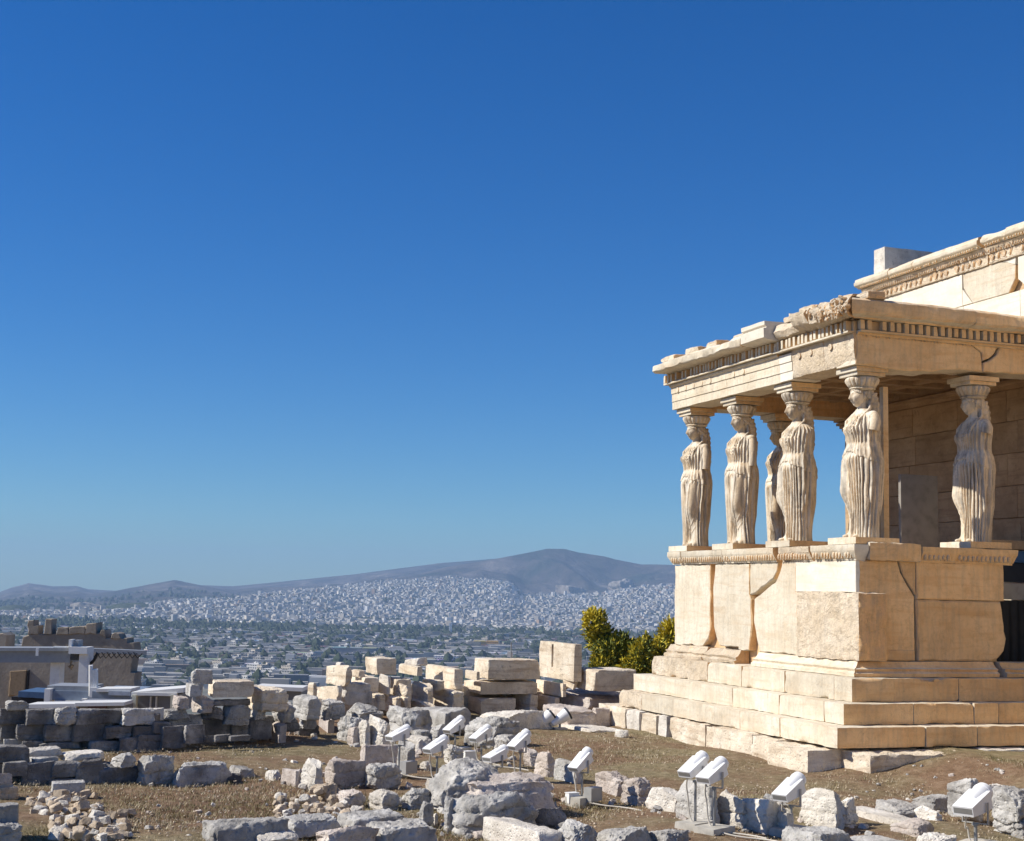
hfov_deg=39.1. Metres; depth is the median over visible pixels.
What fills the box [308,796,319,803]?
rubble stone
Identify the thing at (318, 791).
rubble stone
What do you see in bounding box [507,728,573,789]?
floodlight
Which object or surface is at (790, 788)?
floodlight
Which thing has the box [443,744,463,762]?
boulder
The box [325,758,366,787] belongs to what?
stone block
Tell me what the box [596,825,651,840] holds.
stone slab
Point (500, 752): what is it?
floodlight
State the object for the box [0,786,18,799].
stone block
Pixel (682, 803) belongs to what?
boulder
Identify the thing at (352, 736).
boulder
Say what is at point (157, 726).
wall stone
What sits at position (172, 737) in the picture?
wall stone
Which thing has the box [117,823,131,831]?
rubble stone
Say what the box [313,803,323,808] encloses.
rubble stone
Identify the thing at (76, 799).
rubble stone
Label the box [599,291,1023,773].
temple porch
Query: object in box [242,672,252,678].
apartment block
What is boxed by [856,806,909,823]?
marble block
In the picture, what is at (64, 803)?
rubble stone
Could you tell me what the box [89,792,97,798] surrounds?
rubble stone
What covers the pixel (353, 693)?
stone block
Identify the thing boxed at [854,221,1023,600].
temple wall
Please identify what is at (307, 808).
rubble stone
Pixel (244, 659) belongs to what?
apartment block
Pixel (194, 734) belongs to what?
wall stone
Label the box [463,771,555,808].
boulder
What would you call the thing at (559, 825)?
loose stone
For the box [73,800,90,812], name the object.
rubble stone
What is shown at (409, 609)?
city buildings
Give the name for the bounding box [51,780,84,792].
marble block
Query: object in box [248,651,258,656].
apartment block
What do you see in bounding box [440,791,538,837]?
boulder
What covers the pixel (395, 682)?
marble block
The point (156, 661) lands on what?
apartment block
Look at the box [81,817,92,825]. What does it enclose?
rubble stone
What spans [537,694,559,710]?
marble block
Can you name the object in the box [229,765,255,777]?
stone slab
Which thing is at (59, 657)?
building
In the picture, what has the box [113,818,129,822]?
rubble stone
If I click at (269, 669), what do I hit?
apartment block
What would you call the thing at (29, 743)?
wall stone
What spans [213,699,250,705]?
stone slab
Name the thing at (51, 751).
stone slab
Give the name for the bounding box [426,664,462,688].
marble block
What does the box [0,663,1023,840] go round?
ground
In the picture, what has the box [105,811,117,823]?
rubble stone
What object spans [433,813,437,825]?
rubble stone
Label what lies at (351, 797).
boulder
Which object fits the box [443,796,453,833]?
boulder
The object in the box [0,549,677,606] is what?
hills
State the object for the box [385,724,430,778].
floodlight
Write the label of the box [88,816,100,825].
rubble stone
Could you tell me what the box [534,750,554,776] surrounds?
boulder
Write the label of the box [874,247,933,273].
loose block
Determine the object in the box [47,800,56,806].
rubble stone
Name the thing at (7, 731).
wall stone
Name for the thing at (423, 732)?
boulder
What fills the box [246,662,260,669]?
apartment block
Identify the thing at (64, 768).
stone block
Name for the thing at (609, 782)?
boulder
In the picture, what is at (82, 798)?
rubble stone
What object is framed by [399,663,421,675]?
marble block
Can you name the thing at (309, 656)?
apartment block
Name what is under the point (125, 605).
wooded knoll
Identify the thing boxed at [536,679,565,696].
marble block
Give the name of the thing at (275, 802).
rubble stone
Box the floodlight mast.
[507,642,512,657]
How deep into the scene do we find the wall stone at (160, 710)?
18.43 m
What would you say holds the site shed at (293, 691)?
on the ground at (916, 776)
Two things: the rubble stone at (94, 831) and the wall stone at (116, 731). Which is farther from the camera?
the wall stone at (116, 731)
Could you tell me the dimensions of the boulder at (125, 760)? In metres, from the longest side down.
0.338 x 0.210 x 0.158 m
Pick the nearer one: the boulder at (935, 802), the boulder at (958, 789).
the boulder at (958, 789)
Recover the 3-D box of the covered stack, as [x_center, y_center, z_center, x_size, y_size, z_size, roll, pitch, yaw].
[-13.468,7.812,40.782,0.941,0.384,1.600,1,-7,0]
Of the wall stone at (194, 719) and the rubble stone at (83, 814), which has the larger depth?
the wall stone at (194, 719)
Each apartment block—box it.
[145,659,161,662]
[170,655,184,659]
[192,642,201,646]
[212,658,226,664]
[213,662,224,667]
[223,671,243,677]
[226,642,238,645]
[230,655,241,660]
[241,655,252,661]
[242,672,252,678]
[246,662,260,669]
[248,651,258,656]
[251,647,262,652]
[253,655,267,659]
[257,662,271,669]
[261,667,279,672]
[265,656,282,659]
[279,668,300,673]
[281,663,296,669]
[288,632,299,635]
[296,654,306,660]
[302,651,316,656]
[307,654,317,658]
[452,633,460,637]
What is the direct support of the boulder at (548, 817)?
on the ground at (916, 776)
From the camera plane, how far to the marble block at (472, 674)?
24.66 m
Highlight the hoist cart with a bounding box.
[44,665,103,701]
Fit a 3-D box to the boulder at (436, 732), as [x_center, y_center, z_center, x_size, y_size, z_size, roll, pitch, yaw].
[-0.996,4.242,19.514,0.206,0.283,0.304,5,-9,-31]
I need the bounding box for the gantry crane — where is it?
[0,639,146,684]
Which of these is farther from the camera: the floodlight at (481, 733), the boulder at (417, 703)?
the boulder at (417, 703)
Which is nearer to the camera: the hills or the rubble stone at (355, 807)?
the rubble stone at (355, 807)
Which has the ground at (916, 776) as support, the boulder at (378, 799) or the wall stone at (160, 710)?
the boulder at (378, 799)
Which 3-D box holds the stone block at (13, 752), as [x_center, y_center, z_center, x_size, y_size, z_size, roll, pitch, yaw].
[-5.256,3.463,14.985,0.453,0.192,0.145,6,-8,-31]
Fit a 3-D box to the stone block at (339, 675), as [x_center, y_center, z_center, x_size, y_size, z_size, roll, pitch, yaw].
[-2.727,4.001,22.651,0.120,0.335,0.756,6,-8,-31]
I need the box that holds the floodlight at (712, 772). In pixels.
[693,756,776,840]
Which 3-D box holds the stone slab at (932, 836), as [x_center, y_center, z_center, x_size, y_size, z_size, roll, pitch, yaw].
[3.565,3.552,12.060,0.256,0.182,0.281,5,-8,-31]
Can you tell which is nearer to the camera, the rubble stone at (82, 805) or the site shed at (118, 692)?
the rubble stone at (82, 805)
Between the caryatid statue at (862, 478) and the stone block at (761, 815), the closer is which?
the stone block at (761, 815)
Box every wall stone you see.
[0,708,24,724]
[0,724,16,739]
[3,739,24,744]
[15,724,47,739]
[22,740,42,747]
[24,708,54,724]
[39,741,81,747]
[42,724,73,741]
[53,706,76,725]
[71,724,104,741]
[74,708,121,724]
[88,740,118,750]
[103,724,131,738]
[118,737,137,751]
[119,708,154,725]
[132,726,154,736]
[136,734,165,751]
[151,721,170,732]
[153,707,163,720]
[160,725,185,748]
[164,708,189,720]
[165,714,202,725]
[183,724,204,743]
[201,706,222,719]
[202,719,230,735]
[203,736,213,742]
[213,734,230,741]
[222,705,250,725]
[228,734,250,740]
[231,725,248,734]
[249,717,271,738]
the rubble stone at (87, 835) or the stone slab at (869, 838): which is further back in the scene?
the stone slab at (869, 838)
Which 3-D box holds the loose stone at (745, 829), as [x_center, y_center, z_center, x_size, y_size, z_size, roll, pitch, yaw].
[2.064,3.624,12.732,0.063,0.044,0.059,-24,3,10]
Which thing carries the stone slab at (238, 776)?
on the ground at (916, 776)
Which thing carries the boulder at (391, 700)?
on the ground at (916, 776)
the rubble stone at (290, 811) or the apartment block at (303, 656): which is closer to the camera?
the rubble stone at (290, 811)
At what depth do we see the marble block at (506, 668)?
24.91 m
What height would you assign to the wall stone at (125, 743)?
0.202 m
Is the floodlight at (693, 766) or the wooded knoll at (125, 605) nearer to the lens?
the floodlight at (693, 766)
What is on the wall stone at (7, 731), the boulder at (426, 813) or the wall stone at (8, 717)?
the wall stone at (8, 717)
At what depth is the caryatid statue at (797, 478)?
20.33 m
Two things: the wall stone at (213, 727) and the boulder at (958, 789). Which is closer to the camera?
the boulder at (958, 789)
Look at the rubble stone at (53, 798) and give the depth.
13.05 m
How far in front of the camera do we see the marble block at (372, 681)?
23.08 m
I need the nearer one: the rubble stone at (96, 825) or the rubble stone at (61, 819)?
the rubble stone at (96, 825)
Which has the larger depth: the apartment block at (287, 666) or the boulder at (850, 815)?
the apartment block at (287, 666)
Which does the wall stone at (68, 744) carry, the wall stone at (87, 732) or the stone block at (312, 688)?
the wall stone at (87, 732)
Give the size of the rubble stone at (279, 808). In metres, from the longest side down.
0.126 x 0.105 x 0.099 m
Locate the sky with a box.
[0,0,1023,591]
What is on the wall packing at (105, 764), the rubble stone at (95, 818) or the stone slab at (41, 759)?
the stone slab at (41, 759)
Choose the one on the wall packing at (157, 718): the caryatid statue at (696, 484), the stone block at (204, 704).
the stone block at (204, 704)
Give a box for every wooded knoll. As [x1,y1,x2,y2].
[0,605,30,610]
[106,603,148,608]
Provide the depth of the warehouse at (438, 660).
1988.70 m
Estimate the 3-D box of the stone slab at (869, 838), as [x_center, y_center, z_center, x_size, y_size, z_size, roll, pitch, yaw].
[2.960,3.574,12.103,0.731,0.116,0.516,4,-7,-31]
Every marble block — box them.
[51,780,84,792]
[186,683,202,696]
[208,679,253,697]
[319,716,333,732]
[351,674,378,692]
[365,656,395,674]
[389,678,411,698]
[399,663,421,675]
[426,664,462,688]
[464,679,536,693]
[465,670,479,679]
[467,695,515,713]
[474,658,539,679]
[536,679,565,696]
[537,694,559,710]
[539,641,581,681]
[576,667,635,691]
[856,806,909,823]
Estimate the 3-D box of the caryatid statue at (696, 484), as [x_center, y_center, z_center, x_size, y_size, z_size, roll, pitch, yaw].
[3.005,0.978,23.477,0.663,2.331,0.672,4,-7,-19]
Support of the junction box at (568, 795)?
on the ground at (916, 776)
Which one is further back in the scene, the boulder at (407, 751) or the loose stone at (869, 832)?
the boulder at (407, 751)
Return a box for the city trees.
[0,577,674,685]
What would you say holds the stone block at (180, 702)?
on the wall stone at (173, 714)
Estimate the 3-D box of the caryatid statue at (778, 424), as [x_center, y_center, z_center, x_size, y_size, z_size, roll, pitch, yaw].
[4.473,1.072,23.997,0.663,2.331,0.679,4,-7,-19]
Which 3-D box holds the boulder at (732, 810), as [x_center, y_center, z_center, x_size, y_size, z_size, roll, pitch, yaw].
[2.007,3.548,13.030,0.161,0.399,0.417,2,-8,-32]
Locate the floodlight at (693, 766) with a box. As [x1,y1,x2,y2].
[675,750,766,838]
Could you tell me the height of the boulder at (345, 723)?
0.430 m
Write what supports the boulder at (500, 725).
on the ground at (916, 776)
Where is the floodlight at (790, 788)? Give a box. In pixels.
[769,772,810,837]
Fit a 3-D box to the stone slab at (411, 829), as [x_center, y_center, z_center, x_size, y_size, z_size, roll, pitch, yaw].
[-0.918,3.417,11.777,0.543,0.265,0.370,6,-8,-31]
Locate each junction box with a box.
[463,750,475,758]
[565,792,578,803]
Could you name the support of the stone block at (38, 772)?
on the ground at (916, 776)
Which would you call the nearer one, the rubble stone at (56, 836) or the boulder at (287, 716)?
the rubble stone at (56, 836)
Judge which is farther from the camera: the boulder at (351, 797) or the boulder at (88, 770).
the boulder at (88, 770)
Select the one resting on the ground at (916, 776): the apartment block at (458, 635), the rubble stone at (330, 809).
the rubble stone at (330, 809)
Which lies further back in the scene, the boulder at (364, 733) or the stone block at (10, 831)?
the boulder at (364, 733)
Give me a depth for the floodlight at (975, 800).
12.00 m
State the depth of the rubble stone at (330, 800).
13.84 m
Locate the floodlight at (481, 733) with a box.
[469,724,528,770]
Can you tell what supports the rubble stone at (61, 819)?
on the ground at (916, 776)
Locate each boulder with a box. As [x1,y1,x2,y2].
[5,700,28,710]
[75,757,103,783]
[111,752,135,767]
[136,754,174,785]
[171,761,231,786]
[250,710,265,719]
[255,829,298,840]
[272,702,295,722]
[283,813,340,838]
[285,717,299,731]
[297,725,319,735]
[299,719,316,728]
[300,758,323,790]
[310,783,336,804]
[316,825,379,840]
[320,698,345,720]
[336,789,363,807]
[337,715,368,740]
[346,702,383,720]
[347,727,358,745]
[358,720,370,745]
[365,762,401,789]
[368,714,389,744]
[368,789,400,809]
[384,695,400,710]
[387,705,432,734]
[395,683,410,707]
[397,740,415,764]
[402,788,430,809]
[411,698,434,707]
[411,729,430,737]
[412,681,432,703]
[419,801,433,825]
[420,761,431,770]
[428,757,499,813]
[430,724,447,740]
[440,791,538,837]
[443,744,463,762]
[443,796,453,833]
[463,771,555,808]
[464,715,519,748]
[523,747,537,766]
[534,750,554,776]
[535,806,566,826]
[558,819,597,840]
[563,680,577,689]
[595,771,629,796]
[620,777,651,805]
[645,787,677,811]
[675,779,719,823]
[717,789,747,828]
[777,805,793,827]
[799,788,844,829]
[841,796,858,826]
[875,798,917,817]
[890,818,933,837]
[911,794,947,812]
[914,805,941,820]
[947,778,983,821]
[992,785,1023,839]
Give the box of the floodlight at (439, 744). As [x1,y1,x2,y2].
[422,734,448,784]
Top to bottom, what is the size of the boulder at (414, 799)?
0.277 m
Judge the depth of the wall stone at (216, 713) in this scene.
18.81 m
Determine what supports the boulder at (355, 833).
on the ground at (916, 776)
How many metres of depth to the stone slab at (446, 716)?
20.66 m
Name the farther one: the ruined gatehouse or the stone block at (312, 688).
the ruined gatehouse
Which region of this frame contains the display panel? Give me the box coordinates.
[898,474,938,546]
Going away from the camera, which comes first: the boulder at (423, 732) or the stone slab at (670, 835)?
the stone slab at (670, 835)
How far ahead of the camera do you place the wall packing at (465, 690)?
25.22 m
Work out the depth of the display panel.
20.38 m
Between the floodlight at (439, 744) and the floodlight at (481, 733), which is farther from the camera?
the floodlight at (481, 733)
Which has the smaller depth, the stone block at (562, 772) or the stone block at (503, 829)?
the stone block at (503, 829)
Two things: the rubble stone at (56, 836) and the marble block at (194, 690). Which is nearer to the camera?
the rubble stone at (56, 836)
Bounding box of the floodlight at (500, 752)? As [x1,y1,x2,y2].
[482,744,508,769]
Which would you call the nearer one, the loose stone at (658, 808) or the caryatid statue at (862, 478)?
the loose stone at (658, 808)
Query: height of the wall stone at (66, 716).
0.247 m
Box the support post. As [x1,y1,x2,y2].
[879,387,888,537]
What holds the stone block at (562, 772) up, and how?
on the ground at (916, 776)
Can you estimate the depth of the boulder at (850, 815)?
13.11 m
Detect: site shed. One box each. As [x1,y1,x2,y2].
[29,699,132,709]
[92,686,151,698]
[131,685,191,709]
[259,684,307,699]
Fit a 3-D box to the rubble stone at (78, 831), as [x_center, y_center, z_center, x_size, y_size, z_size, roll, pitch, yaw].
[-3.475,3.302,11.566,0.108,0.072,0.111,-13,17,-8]
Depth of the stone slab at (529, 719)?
22.02 m
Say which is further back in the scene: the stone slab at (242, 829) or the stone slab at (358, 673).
the stone slab at (358, 673)
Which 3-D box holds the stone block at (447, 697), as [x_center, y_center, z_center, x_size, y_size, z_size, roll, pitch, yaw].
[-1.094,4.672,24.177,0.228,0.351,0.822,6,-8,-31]
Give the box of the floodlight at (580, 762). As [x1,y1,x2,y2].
[565,747,641,810]
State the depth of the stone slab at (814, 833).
11.99 m
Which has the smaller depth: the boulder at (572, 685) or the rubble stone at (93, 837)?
the rubble stone at (93, 837)
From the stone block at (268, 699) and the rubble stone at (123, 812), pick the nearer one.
the rubble stone at (123, 812)
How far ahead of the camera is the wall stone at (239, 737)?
18.27 m
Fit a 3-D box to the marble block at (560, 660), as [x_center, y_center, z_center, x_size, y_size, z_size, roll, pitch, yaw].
[0.850,4.258,25.551,0.152,0.644,1.618,4,-7,-20]
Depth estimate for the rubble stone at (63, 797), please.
13.01 m
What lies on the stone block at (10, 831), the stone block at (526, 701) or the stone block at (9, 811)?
the stone block at (9, 811)
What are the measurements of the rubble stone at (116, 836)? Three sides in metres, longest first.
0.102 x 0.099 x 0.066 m
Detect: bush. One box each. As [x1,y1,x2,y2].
[580,605,642,668]
[614,630,668,673]
[651,614,674,645]
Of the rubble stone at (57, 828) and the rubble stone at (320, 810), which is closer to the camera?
the rubble stone at (57, 828)
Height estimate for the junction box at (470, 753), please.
0.137 m
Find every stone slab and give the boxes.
[0,773,11,784]
[0,784,13,786]
[29,746,62,758]
[29,756,58,761]
[48,777,74,783]
[58,749,104,760]
[99,765,138,782]
[201,816,288,840]
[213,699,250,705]
[226,773,241,782]
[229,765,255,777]
[265,770,280,780]
[337,808,404,826]
[351,669,364,677]
[366,818,436,840]
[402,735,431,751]
[405,657,427,665]
[410,706,470,733]
[480,710,552,728]
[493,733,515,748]
[561,724,615,732]
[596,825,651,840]
[649,829,688,840]
[781,825,851,840]
[850,835,903,840]
[916,832,956,840]
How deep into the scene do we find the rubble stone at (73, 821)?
12.02 m
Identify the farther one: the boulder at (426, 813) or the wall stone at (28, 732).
the wall stone at (28, 732)
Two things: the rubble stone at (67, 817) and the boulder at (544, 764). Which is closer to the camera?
the rubble stone at (67, 817)
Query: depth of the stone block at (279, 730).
19.53 m
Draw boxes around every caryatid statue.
[669,407,716,551]
[712,396,765,549]
[760,413,792,540]
[766,382,827,547]
[828,365,899,544]
[940,375,1011,549]
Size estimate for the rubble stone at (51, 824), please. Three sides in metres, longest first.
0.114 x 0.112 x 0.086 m
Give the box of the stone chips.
[22,733,1023,840]
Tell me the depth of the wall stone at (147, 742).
18.06 m
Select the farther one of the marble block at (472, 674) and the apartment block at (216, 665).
the apartment block at (216, 665)
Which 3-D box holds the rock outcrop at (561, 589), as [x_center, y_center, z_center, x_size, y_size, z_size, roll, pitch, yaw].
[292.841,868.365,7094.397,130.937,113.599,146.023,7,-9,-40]
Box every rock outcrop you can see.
[70,602,99,607]
[555,585,586,594]
[607,578,636,590]
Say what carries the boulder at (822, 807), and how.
on the ground at (916, 776)
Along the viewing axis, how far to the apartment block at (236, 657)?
1865.68 m
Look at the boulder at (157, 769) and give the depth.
15.36 m
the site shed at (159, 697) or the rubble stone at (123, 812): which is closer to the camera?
the rubble stone at (123, 812)
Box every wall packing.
[0,761,135,781]
[25,713,275,746]
[316,684,537,715]
[534,691,562,703]
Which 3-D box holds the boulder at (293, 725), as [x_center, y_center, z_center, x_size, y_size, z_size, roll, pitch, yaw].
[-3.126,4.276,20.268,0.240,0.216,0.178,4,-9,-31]
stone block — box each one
[0,744,29,762]
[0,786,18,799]
[0,802,18,821]
[0,821,22,840]
[2,760,27,775]
[21,761,54,783]
[51,760,79,777]
[172,695,188,709]
[191,669,212,683]
[191,695,213,713]
[248,685,288,711]
[270,721,286,742]
[281,768,299,787]
[293,694,320,720]
[307,682,316,695]
[317,685,341,700]
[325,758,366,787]
[326,665,351,685]
[341,682,372,705]
[359,744,397,765]
[371,692,384,709]
[378,674,390,694]
[422,679,443,690]
[433,687,463,706]
[482,816,562,840]
[512,694,537,710]
[543,703,597,725]
[552,688,620,709]
[554,758,580,783]
[592,707,609,725]
[742,798,778,834]
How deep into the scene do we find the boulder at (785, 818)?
12.67 m
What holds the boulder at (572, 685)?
on the stone block at (589, 699)
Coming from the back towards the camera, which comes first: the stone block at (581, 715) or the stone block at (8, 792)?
the stone block at (581, 715)
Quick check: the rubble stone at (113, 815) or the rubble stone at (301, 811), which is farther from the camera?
the rubble stone at (301, 811)
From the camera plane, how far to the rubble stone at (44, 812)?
12.60 m
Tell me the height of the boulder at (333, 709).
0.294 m
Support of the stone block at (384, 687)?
on the boulder at (391, 700)
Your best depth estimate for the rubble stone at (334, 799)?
13.86 m
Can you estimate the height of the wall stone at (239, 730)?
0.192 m
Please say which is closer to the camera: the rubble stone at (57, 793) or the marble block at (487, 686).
the rubble stone at (57, 793)
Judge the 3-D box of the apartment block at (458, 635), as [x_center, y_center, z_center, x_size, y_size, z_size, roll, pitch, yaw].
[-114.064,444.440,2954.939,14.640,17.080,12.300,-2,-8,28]
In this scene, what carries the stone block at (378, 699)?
on the ground at (916, 776)
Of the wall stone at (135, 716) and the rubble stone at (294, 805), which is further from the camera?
the wall stone at (135, 716)
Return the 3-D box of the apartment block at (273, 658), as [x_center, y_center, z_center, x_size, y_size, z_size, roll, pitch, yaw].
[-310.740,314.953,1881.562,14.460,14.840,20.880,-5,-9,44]
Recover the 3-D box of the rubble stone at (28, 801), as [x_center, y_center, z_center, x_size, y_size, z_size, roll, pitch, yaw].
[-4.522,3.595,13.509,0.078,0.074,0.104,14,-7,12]
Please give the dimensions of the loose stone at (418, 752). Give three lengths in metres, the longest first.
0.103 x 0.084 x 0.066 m
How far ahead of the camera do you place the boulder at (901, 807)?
13.80 m
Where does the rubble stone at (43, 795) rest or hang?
on the ground at (916, 776)
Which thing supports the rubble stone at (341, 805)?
on the ground at (916, 776)
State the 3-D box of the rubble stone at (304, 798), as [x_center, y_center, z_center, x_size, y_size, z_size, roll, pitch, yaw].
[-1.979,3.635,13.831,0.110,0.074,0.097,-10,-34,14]
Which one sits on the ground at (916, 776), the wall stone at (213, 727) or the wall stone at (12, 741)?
the wall stone at (12, 741)
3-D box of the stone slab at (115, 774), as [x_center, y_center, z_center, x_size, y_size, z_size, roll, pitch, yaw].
[-4.211,3.796,15.388,0.495,0.207,0.146,8,-9,-31]
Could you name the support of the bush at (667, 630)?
on the ground at (916, 776)
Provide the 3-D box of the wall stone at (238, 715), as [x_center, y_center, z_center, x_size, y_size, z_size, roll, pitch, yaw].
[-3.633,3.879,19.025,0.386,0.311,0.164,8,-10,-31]
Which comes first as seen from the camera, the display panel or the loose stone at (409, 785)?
the loose stone at (409, 785)
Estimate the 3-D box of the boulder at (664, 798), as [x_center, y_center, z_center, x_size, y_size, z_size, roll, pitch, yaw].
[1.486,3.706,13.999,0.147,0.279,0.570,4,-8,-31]
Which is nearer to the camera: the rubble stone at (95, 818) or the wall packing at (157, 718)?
the rubble stone at (95, 818)
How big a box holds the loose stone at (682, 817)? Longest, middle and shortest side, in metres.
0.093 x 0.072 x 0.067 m
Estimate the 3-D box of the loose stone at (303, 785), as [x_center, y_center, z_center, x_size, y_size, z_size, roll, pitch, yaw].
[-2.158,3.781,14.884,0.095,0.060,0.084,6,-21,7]
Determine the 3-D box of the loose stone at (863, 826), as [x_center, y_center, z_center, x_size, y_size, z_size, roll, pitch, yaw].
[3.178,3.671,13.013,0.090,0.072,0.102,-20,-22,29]
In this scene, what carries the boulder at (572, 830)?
on the ground at (916, 776)
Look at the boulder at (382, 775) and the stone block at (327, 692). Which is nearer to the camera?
the boulder at (382, 775)
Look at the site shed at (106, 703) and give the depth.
29.10 m
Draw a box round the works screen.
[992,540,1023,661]
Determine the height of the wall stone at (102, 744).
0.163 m
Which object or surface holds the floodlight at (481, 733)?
on the ground at (916, 776)
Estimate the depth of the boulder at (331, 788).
14.24 m
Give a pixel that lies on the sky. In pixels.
(290, 290)
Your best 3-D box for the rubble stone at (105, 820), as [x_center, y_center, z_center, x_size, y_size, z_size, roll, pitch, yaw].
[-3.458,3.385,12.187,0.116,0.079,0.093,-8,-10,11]
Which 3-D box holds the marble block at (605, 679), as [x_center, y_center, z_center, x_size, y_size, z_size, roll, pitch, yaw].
[1.609,4.473,24.936,0.783,0.370,0.932,3,-7,-21]
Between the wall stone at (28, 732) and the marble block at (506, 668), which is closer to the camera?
the wall stone at (28, 732)
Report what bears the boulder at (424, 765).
on the ground at (916, 776)
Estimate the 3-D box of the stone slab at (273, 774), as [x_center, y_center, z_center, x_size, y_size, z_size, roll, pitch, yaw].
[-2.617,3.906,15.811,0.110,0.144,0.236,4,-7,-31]
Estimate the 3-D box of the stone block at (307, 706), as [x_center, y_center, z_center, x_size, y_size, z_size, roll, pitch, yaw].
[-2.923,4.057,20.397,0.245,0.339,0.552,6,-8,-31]
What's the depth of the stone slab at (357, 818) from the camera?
12.42 m
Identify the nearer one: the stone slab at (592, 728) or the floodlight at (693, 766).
the floodlight at (693, 766)
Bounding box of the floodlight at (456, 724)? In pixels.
[442,715,500,765]
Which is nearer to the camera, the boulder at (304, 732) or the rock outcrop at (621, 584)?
the boulder at (304, 732)
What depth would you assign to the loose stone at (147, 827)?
12.22 m
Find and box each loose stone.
[145,825,153,829]
[298,783,306,789]
[405,782,412,788]
[415,749,422,754]
[464,833,472,839]
[473,830,482,840]
[556,821,564,828]
[653,805,661,810]
[678,814,686,819]
[741,827,748,832]
[763,793,771,799]
[858,823,868,828]
[864,830,874,834]
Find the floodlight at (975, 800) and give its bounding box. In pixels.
[952,782,995,840]
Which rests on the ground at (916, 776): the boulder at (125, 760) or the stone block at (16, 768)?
the stone block at (16, 768)
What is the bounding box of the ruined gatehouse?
[0,618,141,708]
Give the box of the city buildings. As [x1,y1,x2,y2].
[0,575,674,689]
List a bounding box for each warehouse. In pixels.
[331,646,378,653]
[427,659,454,662]
[433,654,458,659]
[474,640,498,644]
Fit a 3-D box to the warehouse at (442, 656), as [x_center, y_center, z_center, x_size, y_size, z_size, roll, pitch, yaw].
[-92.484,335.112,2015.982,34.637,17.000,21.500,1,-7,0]
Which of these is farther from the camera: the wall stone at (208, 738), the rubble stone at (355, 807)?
the wall stone at (208, 738)
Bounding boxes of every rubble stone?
[24,799,33,804]
[29,809,38,813]
[34,805,47,810]
[38,791,50,802]
[38,809,53,814]
[46,797,56,804]
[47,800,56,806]
[47,820,59,828]
[48,831,63,840]
[49,802,62,812]
[49,814,64,819]
[52,826,64,838]
[53,789,68,796]
[54,795,66,801]
[55,816,64,824]
[59,800,68,807]
[60,823,68,827]
[61,807,68,812]
[62,828,72,838]
[65,814,80,822]
[66,817,78,826]
[68,807,75,812]
[70,795,83,802]
[72,796,80,801]
[72,826,85,839]
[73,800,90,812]
[79,828,92,840]
[80,789,90,796]
[80,812,88,819]
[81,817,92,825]
[88,804,100,811]
[88,809,104,816]
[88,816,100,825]
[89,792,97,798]
[89,820,103,829]
[90,828,98,834]
[90,833,99,840]
[96,832,106,840]
[99,815,110,824]
[99,827,113,834]
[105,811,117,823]
[108,833,120,840]
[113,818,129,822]
[113,827,118,832]
[117,808,128,817]
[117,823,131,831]
[118,829,128,838]
[128,808,136,816]
[272,800,280,805]
[273,804,287,813]
[275,792,281,799]
[277,795,287,803]
[282,808,292,815]
[288,801,299,813]
[298,809,304,813]
[299,794,310,803]
[304,805,311,811]
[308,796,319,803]
[310,808,317,812]
[313,788,322,794]
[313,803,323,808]
[315,785,326,795]
[317,808,325,812]
[325,806,333,812]
[326,796,336,803]
[328,794,337,803]
[335,802,345,809]
[339,808,350,812]
[350,805,361,810]
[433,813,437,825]
[614,729,628,737]
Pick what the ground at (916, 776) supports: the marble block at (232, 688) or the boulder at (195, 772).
the boulder at (195, 772)
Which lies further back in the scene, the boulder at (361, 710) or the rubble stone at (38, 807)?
the boulder at (361, 710)
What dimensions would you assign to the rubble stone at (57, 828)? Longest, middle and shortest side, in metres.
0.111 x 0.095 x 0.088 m
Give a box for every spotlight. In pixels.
[543,708,555,728]
[551,707,572,729]
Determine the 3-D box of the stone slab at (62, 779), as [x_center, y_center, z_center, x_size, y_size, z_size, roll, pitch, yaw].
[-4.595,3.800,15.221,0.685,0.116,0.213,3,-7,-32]
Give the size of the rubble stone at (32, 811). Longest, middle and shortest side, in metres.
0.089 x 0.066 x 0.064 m
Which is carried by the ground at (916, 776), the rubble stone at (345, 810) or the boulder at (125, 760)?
the rubble stone at (345, 810)
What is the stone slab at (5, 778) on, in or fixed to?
on the stone slab at (6, 785)
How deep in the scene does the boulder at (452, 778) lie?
13.60 m
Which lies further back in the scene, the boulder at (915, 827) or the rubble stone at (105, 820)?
the boulder at (915, 827)
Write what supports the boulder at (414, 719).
on the ground at (916, 776)
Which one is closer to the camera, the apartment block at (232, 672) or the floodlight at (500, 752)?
the floodlight at (500, 752)
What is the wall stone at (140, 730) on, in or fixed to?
on the wall stone at (147, 742)
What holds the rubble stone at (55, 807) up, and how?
on the ground at (916, 776)
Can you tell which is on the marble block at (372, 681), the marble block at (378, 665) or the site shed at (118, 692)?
the marble block at (378, 665)
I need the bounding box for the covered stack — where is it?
[12,687,46,703]
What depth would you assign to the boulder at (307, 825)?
11.76 m

